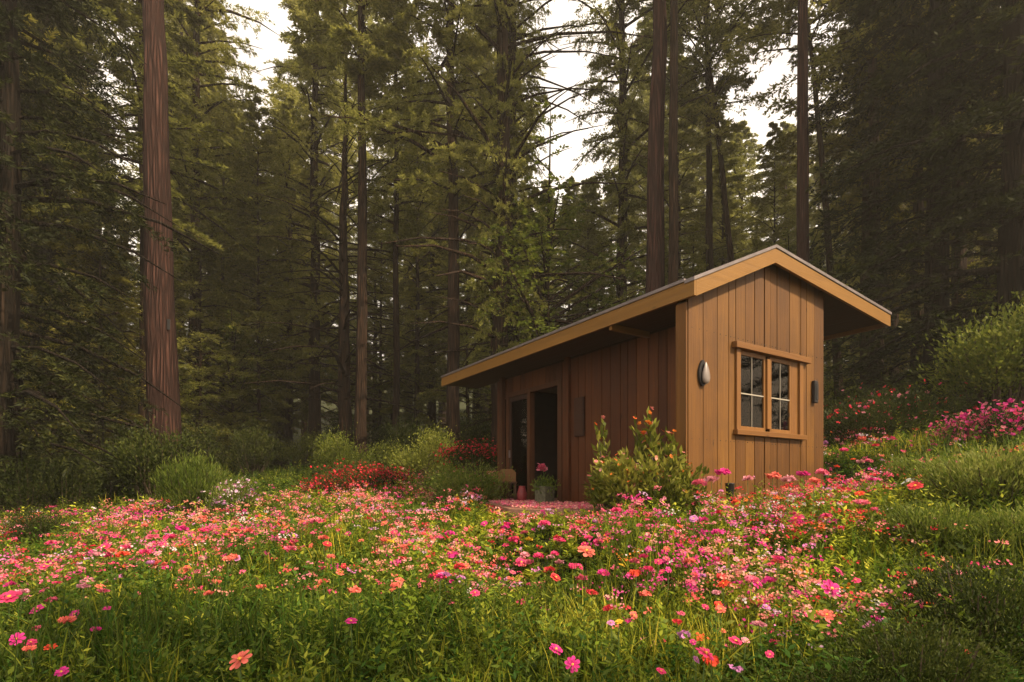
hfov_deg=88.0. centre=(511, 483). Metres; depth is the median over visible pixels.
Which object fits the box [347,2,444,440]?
pine tree
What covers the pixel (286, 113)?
fir tree
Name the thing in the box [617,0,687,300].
redwood tree
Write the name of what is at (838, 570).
meadow flower
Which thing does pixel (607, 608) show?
phlox flower
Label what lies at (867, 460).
phlox flower
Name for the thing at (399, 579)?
meadow flower
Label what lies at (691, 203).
fir tree
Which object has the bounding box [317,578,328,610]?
phlox flower
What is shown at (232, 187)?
fir tree
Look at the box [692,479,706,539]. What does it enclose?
phlox flower
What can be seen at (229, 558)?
phlox flower
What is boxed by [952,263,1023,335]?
leafy bush
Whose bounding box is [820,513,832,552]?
phlox flower
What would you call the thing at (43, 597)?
meadow flower
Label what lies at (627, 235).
fir tree
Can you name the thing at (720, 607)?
meadow flower
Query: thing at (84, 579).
phlox flower
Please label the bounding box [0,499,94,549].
shrub
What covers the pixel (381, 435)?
understory shrub
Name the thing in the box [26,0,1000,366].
sky
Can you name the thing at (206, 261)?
fir tree
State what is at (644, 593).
phlox flower
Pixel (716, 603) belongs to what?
meadow flower
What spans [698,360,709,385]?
wall lamp
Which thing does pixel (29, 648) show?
phlox flower
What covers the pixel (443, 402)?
fir tree
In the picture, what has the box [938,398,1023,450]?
azalea
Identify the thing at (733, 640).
meadow flower
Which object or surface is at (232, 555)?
phlox flower
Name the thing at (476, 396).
pine tree
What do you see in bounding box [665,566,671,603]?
meadow flower
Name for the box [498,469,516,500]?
garden chair
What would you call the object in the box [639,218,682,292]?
fir tree
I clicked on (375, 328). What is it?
fir tree
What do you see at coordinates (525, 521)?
phlox flower
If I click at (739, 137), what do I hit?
fir tree
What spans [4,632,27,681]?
meadow flower
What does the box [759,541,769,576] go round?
meadow flower
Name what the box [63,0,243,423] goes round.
pine tree
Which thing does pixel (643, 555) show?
phlox flower
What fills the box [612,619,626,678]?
meadow flower
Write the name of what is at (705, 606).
meadow flower
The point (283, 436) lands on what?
fir tree
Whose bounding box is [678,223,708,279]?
fir tree
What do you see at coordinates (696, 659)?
meadow flower
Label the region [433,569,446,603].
meadow flower
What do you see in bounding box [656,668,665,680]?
meadow flower
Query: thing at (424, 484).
shrub
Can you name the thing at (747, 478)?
phlox flower
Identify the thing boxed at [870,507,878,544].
phlox flower
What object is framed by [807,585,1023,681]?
shrub
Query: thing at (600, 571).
phlox flower
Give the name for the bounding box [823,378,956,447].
azalea
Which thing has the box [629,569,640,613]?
phlox flower
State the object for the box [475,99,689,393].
young tree
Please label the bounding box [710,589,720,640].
phlox flower
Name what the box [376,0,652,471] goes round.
fir tree
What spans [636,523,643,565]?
phlox flower
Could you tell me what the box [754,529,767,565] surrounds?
meadow flower
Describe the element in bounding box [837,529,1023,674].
shrub
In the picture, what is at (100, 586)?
meadow flower
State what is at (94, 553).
phlox flower
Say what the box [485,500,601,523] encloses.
terrace
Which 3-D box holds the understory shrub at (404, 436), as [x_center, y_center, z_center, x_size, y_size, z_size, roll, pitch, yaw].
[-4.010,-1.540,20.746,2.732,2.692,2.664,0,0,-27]
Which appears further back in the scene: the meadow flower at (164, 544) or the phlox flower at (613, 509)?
the meadow flower at (164, 544)
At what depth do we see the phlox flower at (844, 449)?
9.87 m
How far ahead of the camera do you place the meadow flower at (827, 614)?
3.43 m
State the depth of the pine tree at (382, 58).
19.94 m
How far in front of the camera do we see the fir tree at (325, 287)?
51.72 m
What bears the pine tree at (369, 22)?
on the ground at (549, 537)
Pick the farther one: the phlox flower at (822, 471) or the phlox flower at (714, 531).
the phlox flower at (822, 471)
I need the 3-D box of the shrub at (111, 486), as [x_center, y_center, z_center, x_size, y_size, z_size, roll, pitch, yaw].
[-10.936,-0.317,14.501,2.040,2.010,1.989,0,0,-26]
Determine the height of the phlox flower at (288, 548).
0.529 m
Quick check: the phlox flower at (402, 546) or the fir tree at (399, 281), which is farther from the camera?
the fir tree at (399, 281)
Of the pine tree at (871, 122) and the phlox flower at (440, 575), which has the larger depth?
the pine tree at (871, 122)
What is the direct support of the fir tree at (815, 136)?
on the ground at (549, 537)
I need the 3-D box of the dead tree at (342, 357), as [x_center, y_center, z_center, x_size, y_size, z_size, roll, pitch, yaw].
[-7.549,-9.483,22.749,7.820,18.619,8.796,0,0,25]
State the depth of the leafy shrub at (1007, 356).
10.84 m
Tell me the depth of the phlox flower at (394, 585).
4.65 m
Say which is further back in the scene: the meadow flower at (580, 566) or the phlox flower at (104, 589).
the meadow flower at (580, 566)
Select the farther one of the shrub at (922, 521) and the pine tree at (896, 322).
the pine tree at (896, 322)
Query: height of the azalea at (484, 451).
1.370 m
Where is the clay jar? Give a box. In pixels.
[517,486,526,501]
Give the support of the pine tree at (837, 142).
on the ground at (549, 537)
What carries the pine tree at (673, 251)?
on the ground at (549, 537)
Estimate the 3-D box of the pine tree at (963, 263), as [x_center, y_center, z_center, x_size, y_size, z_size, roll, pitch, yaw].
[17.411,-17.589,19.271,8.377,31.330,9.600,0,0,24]
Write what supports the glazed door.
in the wooden cabin
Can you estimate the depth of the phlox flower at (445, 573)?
4.71 m
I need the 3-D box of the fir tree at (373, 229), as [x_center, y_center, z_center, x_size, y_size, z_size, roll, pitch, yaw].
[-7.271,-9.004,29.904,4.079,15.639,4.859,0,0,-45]
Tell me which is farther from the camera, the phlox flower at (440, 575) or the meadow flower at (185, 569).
the meadow flower at (185, 569)
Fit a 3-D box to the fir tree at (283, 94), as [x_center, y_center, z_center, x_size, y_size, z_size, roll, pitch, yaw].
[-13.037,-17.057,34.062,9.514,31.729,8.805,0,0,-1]
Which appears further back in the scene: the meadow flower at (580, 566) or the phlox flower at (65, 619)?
the meadow flower at (580, 566)
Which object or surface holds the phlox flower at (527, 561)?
on the ground at (549, 537)
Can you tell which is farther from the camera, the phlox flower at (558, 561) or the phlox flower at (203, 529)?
the phlox flower at (203, 529)
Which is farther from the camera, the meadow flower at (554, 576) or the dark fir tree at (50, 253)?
the dark fir tree at (50, 253)
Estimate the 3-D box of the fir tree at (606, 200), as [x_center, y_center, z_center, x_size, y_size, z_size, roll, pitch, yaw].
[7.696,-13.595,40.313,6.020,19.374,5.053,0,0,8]
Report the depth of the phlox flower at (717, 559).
4.76 m
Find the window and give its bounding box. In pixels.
[732,340,810,439]
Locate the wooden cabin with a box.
[441,244,891,524]
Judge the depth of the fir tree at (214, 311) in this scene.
39.69 m
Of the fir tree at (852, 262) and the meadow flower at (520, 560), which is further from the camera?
the fir tree at (852, 262)
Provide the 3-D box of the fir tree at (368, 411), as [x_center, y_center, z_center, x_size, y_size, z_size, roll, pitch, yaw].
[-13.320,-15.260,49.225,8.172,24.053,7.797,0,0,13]
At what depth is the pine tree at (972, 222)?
41.96 m
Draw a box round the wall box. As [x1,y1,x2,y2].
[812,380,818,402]
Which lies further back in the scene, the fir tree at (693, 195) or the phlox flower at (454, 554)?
the fir tree at (693, 195)
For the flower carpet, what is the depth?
5.97 m
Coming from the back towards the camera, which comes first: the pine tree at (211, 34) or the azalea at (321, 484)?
the pine tree at (211, 34)
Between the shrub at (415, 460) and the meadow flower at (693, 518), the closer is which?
the meadow flower at (693, 518)
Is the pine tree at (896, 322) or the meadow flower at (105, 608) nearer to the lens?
the meadow flower at (105, 608)
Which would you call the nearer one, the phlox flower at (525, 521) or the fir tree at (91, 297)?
the phlox flower at (525, 521)
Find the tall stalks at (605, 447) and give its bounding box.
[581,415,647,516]
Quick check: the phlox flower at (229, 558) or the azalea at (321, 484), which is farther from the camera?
the azalea at (321, 484)
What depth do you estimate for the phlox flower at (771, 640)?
3.30 m
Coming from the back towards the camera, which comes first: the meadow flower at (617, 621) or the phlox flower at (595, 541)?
the phlox flower at (595, 541)
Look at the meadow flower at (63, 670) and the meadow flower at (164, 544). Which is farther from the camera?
the meadow flower at (164, 544)
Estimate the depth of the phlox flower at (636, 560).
4.95 m
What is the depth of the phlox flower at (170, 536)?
6.97 m
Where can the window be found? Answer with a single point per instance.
(769, 391)
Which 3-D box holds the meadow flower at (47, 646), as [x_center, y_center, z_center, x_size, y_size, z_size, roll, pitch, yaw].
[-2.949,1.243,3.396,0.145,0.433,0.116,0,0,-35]
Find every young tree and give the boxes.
[20,300,116,429]
[176,309,284,453]
[303,333,389,435]
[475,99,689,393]
[765,229,856,363]
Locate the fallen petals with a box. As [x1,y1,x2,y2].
[487,498,602,508]
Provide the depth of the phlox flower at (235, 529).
6.66 m
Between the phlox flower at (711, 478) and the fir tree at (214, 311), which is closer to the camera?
the phlox flower at (711, 478)
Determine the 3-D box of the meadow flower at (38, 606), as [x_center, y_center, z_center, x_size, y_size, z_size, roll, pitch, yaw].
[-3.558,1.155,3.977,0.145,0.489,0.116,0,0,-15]
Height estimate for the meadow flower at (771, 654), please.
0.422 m
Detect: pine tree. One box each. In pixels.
[19,6,173,430]
[21,0,275,447]
[21,44,110,382]
[22,21,138,405]
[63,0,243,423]
[137,11,264,444]
[263,0,409,341]
[270,153,350,449]
[280,0,423,461]
[321,0,524,467]
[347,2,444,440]
[421,55,543,425]
[604,0,797,270]
[606,76,693,239]
[663,0,711,284]
[665,0,773,262]
[716,0,904,405]
[764,0,988,395]
[778,0,886,402]
[816,7,987,383]
[857,0,1002,398]
[949,56,996,288]
[954,2,1002,322]
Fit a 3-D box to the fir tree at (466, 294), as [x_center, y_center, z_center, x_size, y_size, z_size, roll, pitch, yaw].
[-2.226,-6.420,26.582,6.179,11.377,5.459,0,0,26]
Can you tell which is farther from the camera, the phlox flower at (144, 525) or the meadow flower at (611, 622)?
the phlox flower at (144, 525)
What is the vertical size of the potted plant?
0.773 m
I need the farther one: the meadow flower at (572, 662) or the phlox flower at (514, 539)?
the phlox flower at (514, 539)
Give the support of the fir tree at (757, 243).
on the ground at (549, 537)
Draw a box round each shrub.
[0,449,70,514]
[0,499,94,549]
[23,449,113,510]
[71,436,133,500]
[91,415,205,502]
[146,449,239,518]
[181,414,229,472]
[194,448,235,471]
[197,473,266,517]
[211,442,250,470]
[220,417,283,473]
[273,433,300,468]
[274,425,325,466]
[295,422,385,476]
[313,410,381,457]
[367,415,410,460]
[367,433,408,469]
[376,417,465,475]
[377,410,436,465]
[392,460,468,497]
[399,435,459,475]
[415,456,515,505]
[460,406,491,467]
[584,464,639,513]
[588,441,686,515]
[632,457,717,522]
[766,641,938,681]
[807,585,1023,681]
[823,374,859,411]
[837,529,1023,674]
[862,495,1021,562]
[871,449,985,488]
[893,346,954,394]
[894,436,1023,511]
[905,294,1023,417]
[953,498,1023,564]
[963,291,1023,406]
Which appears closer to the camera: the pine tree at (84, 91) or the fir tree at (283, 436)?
the pine tree at (84, 91)
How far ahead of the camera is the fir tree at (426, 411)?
33.84 m
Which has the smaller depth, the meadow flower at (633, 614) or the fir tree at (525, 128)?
the meadow flower at (633, 614)
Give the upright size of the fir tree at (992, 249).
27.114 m
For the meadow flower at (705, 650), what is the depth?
2.82 m
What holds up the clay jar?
on the terrace
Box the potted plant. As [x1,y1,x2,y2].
[529,463,561,503]
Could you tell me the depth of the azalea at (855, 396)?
13.70 m
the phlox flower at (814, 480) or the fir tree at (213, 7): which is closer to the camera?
the phlox flower at (814, 480)
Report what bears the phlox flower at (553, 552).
on the ground at (549, 537)
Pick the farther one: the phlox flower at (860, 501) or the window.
the window
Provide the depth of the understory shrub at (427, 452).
18.11 m
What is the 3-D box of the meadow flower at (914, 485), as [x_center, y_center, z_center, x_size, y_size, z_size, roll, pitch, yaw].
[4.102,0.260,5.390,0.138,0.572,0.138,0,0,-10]
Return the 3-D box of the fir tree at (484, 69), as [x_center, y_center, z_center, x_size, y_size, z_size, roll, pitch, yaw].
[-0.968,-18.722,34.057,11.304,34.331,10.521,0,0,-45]
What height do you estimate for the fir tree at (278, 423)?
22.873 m
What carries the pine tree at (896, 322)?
on the ground at (549, 537)
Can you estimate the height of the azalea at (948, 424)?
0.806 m
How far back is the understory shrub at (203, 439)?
21.73 m
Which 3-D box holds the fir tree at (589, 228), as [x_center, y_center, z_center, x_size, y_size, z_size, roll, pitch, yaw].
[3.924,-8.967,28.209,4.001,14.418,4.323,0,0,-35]
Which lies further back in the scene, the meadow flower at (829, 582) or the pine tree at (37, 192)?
the pine tree at (37, 192)
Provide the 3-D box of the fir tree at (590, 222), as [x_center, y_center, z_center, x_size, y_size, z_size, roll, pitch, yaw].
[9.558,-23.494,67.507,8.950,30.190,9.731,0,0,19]
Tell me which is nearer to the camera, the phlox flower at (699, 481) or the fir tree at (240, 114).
the phlox flower at (699, 481)
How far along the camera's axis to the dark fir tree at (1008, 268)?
13.13 m
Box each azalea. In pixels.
[288,471,364,499]
[304,449,414,492]
[360,461,421,488]
[428,432,496,474]
[823,370,938,426]
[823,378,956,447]
[827,371,1006,439]
[914,412,996,446]
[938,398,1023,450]
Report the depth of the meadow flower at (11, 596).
4.14 m
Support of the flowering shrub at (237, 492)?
on the ground at (549, 537)
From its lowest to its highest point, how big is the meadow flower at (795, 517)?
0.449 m
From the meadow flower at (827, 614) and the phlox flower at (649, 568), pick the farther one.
the phlox flower at (649, 568)
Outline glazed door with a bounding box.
[509,394,526,498]
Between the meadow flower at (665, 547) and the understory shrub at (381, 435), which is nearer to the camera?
the meadow flower at (665, 547)
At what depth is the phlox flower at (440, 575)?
4.53 m
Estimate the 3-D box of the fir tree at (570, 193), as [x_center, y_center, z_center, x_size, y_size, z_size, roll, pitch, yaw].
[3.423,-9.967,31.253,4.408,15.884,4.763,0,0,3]
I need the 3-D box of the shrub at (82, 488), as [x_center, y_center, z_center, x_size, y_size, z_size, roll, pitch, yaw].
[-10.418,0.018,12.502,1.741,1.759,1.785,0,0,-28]
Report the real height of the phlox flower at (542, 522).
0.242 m
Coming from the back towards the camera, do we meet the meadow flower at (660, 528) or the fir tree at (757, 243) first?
the fir tree at (757, 243)
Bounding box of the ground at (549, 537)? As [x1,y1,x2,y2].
[1,369,1018,680]
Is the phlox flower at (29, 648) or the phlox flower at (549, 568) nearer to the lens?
the phlox flower at (29, 648)
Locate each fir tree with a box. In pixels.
[0,0,218,516]
[17,0,142,480]
[18,13,93,389]
[21,163,201,473]
[27,170,138,435]
[55,240,118,454]
[76,225,137,443]
[78,225,139,444]
[94,0,289,435]
[95,231,139,434]
[108,0,222,406]
[113,319,138,448]
[127,238,139,400]
[174,100,285,448]
[174,228,270,468]
[177,346,206,427]
[178,110,283,448]
[201,101,297,433]
[202,94,307,445]
[228,0,389,466]
[233,101,335,460]
[239,96,335,463]
[248,0,380,424]
[256,176,337,440]
[264,168,353,418]
[321,196,413,443]
[322,142,386,431]
[336,197,413,453]
[349,191,425,435]
[367,77,475,434]
[367,83,490,438]
[367,98,459,431]
[367,346,413,442]
[368,147,425,426]
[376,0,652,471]
[377,95,472,403]
[401,80,475,427]
[409,0,564,425]
[412,362,445,442]
[415,239,491,441]
[420,0,597,433]
[437,110,490,425]
[443,157,490,423]
[521,179,565,339]
[538,175,594,326]
[539,181,566,318]
[549,176,616,327]
[554,179,598,319]
[555,0,721,310]
[560,181,616,320]
[566,179,595,310]
[583,179,644,308]
[593,6,716,295]
[599,92,668,304]
[629,41,741,299]
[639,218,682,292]
[641,104,713,267]
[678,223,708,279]
[681,91,736,271]
[688,120,763,271]
[690,122,770,270]
[713,120,781,266]
[713,121,781,251]
[734,121,824,256]
[749,239,764,254]
[751,120,814,246]
[752,124,823,251]
[763,124,819,268]
[781,115,859,386]
[791,133,847,379]
[800,0,1023,416]
[804,0,1023,417]
[809,115,888,383]
[812,248,854,392]
[820,77,979,378]
[821,0,1002,370]
[824,129,908,377]
[843,201,950,372]
[884,249,950,374]
[888,16,1002,323]
[951,123,1002,333]
[968,128,1001,298]
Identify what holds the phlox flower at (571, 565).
on the ground at (549, 537)
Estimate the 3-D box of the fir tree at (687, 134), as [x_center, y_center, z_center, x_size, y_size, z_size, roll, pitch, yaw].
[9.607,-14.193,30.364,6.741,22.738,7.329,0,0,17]
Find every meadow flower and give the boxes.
[0,590,21,623]
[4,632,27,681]
[25,639,36,681]
[29,604,45,625]
[38,588,48,610]
[39,564,48,587]
[43,643,57,664]
[54,666,68,681]
[95,583,105,601]
[96,543,111,556]
[102,606,116,634]
[154,551,163,591]
[160,541,167,560]
[178,567,188,579]
[229,650,251,681]
[233,555,240,582]
[322,541,331,568]
[345,617,357,661]
[380,520,387,542]
[394,577,404,610]
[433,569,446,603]
[461,563,469,603]
[470,589,479,620]
[481,521,487,535]
[516,558,526,574]
[549,643,562,681]
[550,573,560,592]
[564,656,579,681]
[577,564,584,592]
[578,546,594,567]
[607,620,616,661]
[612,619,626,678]
[630,611,638,634]
[654,558,662,596]
[655,512,664,554]
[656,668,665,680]
[659,569,664,599]
[661,556,669,596]
[662,546,669,567]
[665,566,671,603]
[688,647,715,681]
[689,515,699,556]
[689,639,701,679]
[693,656,705,681]
[696,604,712,639]
[699,548,708,573]
[709,601,722,633]
[715,605,726,632]
[718,580,730,618]
[728,636,745,681]
[729,557,739,589]
[734,637,749,678]
[748,581,761,607]
[751,595,769,615]
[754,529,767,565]
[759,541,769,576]
[759,604,771,659]
[765,650,776,681]
[766,562,774,600]
[788,513,803,536]
[818,609,836,644]
[821,579,840,607]
[834,567,848,615]
[849,577,860,613]
[854,491,866,523]
[907,481,923,507]
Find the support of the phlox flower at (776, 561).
on the ground at (549, 537)
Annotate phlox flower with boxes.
[3,581,16,611]
[15,588,29,624]
[21,644,44,680]
[44,596,56,622]
[45,540,56,564]
[58,615,80,661]
[74,583,90,606]
[79,576,94,601]
[87,551,101,574]
[87,626,101,660]
[97,588,110,617]
[106,548,117,580]
[115,551,130,578]
[120,545,130,577]
[138,549,151,570]
[141,523,148,539]
[144,533,158,538]
[145,560,154,587]
[151,560,167,578]
[163,533,177,550]
[175,525,189,542]
[197,515,206,531]
[198,555,207,569]
[200,526,211,531]
[203,590,217,636]
[221,555,234,583]
[227,527,241,544]
[230,553,237,579]
[243,527,254,550]
[256,584,265,610]
[284,545,297,579]
[310,517,322,526]
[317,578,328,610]
[318,535,329,562]
[327,554,335,572]
[346,585,360,617]
[380,537,390,554]
[390,582,401,602]
[400,543,410,574]
[435,573,445,617]
[438,571,450,613]
[444,530,454,543]
[447,551,458,568]
[453,563,467,608]
[500,524,509,535]
[508,536,519,552]
[520,519,528,530]
[520,551,529,572]
[524,559,533,567]
[533,552,543,565]
[539,520,550,535]
[543,566,555,575]
[550,550,558,565]
[555,538,565,550]
[555,559,563,573]
[568,563,577,576]
[576,519,586,535]
[576,574,587,603]
[584,535,592,542]
[585,589,598,617]
[593,538,602,549]
[596,568,609,589]
[601,571,607,596]
[602,604,615,636]
[611,507,622,541]
[627,572,637,602]
[629,558,640,583]
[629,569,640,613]
[635,589,651,618]
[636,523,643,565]
[638,553,648,587]
[643,566,653,625]
[670,611,685,659]
[671,619,681,668]
[677,630,690,668]
[682,557,695,593]
[685,579,697,613]
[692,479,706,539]
[696,573,709,607]
[698,516,708,542]
[702,655,719,681]
[704,475,719,508]
[708,556,720,589]
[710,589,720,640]
[711,529,723,560]
[714,467,730,508]
[716,573,729,596]
[723,548,734,580]
[723,664,742,679]
[741,475,755,533]
[744,575,760,628]
[746,598,762,627]
[750,620,770,680]
[760,576,776,605]
[765,638,779,668]
[766,471,782,509]
[770,558,784,590]
[771,555,783,597]
[780,474,796,521]
[796,470,810,510]
[807,477,820,530]
[815,468,829,498]
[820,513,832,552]
[838,448,848,467]
[854,499,868,520]
[857,436,866,447]
[864,458,873,467]
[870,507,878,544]
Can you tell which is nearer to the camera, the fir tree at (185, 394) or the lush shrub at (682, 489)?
the lush shrub at (682, 489)
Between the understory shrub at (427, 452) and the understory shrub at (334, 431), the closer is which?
the understory shrub at (427, 452)
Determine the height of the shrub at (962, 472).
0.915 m
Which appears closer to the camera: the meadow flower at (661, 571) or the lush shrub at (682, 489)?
the meadow flower at (661, 571)
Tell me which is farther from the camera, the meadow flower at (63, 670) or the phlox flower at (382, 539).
the phlox flower at (382, 539)
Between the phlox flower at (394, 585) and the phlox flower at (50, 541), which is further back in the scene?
the phlox flower at (50, 541)
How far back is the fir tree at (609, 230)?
33.16 m
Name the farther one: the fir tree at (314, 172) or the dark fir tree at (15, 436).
the fir tree at (314, 172)
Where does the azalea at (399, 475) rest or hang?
on the ground at (549, 537)
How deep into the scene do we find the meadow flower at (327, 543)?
6.07 m
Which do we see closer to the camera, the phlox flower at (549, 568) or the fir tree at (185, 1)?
the phlox flower at (549, 568)
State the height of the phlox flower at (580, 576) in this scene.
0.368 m
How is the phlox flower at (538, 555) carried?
on the ground at (549, 537)
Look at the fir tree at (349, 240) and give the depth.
66.87 m
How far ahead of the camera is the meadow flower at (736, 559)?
4.62 m
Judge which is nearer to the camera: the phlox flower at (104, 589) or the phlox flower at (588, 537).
the phlox flower at (104, 589)
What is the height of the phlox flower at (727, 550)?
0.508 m
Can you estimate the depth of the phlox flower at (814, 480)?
5.48 m
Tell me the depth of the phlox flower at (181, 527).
7.23 m
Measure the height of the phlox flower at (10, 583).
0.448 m
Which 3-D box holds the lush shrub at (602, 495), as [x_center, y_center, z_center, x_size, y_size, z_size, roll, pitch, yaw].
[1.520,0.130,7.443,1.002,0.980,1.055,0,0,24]
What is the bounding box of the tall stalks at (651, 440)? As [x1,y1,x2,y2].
[617,406,691,516]
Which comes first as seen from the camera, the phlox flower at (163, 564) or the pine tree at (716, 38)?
the phlox flower at (163, 564)
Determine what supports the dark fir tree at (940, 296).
on the ground at (549, 537)
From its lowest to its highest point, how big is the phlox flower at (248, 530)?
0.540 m
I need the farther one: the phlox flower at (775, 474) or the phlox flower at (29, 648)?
the phlox flower at (775, 474)
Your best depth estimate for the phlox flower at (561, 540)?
5.92 m
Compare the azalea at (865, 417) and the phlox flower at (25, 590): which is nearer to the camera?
the phlox flower at (25, 590)
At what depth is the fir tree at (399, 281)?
67.29 m
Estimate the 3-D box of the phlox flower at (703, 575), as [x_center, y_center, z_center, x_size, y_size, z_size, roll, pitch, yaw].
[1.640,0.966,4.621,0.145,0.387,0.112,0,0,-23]
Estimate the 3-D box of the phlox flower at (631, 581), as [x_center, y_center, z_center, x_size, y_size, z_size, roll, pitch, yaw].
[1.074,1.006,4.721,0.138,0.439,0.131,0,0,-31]
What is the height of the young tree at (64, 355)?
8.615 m
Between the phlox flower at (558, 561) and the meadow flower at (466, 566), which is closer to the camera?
the meadow flower at (466, 566)
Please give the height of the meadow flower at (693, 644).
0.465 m
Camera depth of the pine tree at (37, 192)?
22.13 m
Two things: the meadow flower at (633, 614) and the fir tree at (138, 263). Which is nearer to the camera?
the meadow flower at (633, 614)
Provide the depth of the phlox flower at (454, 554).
5.89 m
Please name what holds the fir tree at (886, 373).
on the ground at (549, 537)
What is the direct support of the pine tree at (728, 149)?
on the ground at (549, 537)
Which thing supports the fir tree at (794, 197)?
on the ground at (549, 537)
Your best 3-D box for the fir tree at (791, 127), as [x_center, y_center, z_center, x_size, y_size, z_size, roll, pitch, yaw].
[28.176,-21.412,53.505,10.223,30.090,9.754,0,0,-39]
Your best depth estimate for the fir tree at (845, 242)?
39.89 m
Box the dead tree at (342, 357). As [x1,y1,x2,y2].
[243,57,444,451]
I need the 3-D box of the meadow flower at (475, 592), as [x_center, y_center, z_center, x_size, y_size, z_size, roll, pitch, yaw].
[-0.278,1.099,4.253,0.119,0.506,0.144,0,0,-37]
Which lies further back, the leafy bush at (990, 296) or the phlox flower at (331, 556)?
the leafy bush at (990, 296)
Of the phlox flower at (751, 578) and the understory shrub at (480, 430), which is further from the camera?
the understory shrub at (480, 430)
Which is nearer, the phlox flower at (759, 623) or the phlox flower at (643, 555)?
the phlox flower at (759, 623)
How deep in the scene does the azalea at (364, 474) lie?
14.13 m
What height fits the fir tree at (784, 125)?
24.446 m
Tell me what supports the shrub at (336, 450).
on the ground at (549, 537)
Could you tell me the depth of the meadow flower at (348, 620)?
3.51 m
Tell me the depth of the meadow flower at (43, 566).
5.16 m
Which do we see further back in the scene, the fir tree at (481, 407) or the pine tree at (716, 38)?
the fir tree at (481, 407)
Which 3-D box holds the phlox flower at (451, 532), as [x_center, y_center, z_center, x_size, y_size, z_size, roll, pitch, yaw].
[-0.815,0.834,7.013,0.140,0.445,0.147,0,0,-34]
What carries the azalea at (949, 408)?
on the ground at (549, 537)
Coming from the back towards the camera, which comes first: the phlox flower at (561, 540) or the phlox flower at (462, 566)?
the phlox flower at (561, 540)
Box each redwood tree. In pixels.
[142,0,182,467]
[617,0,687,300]
[779,0,816,262]
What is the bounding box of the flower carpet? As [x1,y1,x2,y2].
[0,416,1023,647]
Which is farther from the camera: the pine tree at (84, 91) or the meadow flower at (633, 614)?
the pine tree at (84, 91)
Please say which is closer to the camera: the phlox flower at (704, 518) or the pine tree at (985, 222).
the phlox flower at (704, 518)
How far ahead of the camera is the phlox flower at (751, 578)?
3.91 m
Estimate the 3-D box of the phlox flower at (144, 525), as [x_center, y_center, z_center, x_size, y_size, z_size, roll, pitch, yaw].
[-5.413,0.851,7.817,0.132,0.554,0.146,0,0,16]
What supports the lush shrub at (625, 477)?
on the ground at (549, 537)
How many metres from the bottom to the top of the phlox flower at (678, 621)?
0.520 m
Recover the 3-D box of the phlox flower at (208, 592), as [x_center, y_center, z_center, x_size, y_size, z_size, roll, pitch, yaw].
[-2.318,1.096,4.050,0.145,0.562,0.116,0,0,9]
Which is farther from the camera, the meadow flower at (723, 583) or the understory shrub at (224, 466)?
the understory shrub at (224, 466)
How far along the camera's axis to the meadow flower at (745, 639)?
3.18 m
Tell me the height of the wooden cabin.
4.198 m
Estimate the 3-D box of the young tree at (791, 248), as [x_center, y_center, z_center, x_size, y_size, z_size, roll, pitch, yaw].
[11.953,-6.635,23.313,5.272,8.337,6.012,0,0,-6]
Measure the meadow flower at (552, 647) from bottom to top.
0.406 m
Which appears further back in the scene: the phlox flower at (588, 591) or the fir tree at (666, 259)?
the fir tree at (666, 259)
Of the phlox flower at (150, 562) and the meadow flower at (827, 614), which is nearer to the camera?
the meadow flower at (827, 614)
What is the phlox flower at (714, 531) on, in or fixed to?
on the ground at (549, 537)
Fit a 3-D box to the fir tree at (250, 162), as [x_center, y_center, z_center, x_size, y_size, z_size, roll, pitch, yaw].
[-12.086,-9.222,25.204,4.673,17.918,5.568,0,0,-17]
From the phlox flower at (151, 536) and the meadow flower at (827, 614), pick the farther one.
the phlox flower at (151, 536)
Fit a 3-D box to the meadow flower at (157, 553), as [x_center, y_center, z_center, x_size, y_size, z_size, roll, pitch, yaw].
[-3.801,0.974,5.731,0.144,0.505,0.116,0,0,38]
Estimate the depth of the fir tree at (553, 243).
49.59 m
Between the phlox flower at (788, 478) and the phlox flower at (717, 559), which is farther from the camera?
the phlox flower at (788, 478)
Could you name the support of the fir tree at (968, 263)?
on the ground at (549, 537)
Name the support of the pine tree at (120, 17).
on the ground at (549, 537)
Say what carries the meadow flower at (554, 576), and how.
on the ground at (549, 537)
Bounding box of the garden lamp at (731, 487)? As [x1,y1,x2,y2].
[725,483,734,501]
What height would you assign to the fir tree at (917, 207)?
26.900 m
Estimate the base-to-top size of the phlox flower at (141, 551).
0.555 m
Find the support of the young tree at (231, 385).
on the ground at (549, 537)
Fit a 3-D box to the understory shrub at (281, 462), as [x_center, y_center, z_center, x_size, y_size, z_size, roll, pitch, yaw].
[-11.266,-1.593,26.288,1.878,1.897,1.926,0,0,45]
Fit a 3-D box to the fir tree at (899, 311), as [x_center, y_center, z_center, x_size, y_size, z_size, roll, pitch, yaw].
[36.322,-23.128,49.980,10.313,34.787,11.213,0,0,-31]
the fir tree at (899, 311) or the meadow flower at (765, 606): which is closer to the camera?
the meadow flower at (765, 606)
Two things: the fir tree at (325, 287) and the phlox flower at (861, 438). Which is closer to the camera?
the phlox flower at (861, 438)
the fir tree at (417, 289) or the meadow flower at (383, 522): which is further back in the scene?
the fir tree at (417, 289)

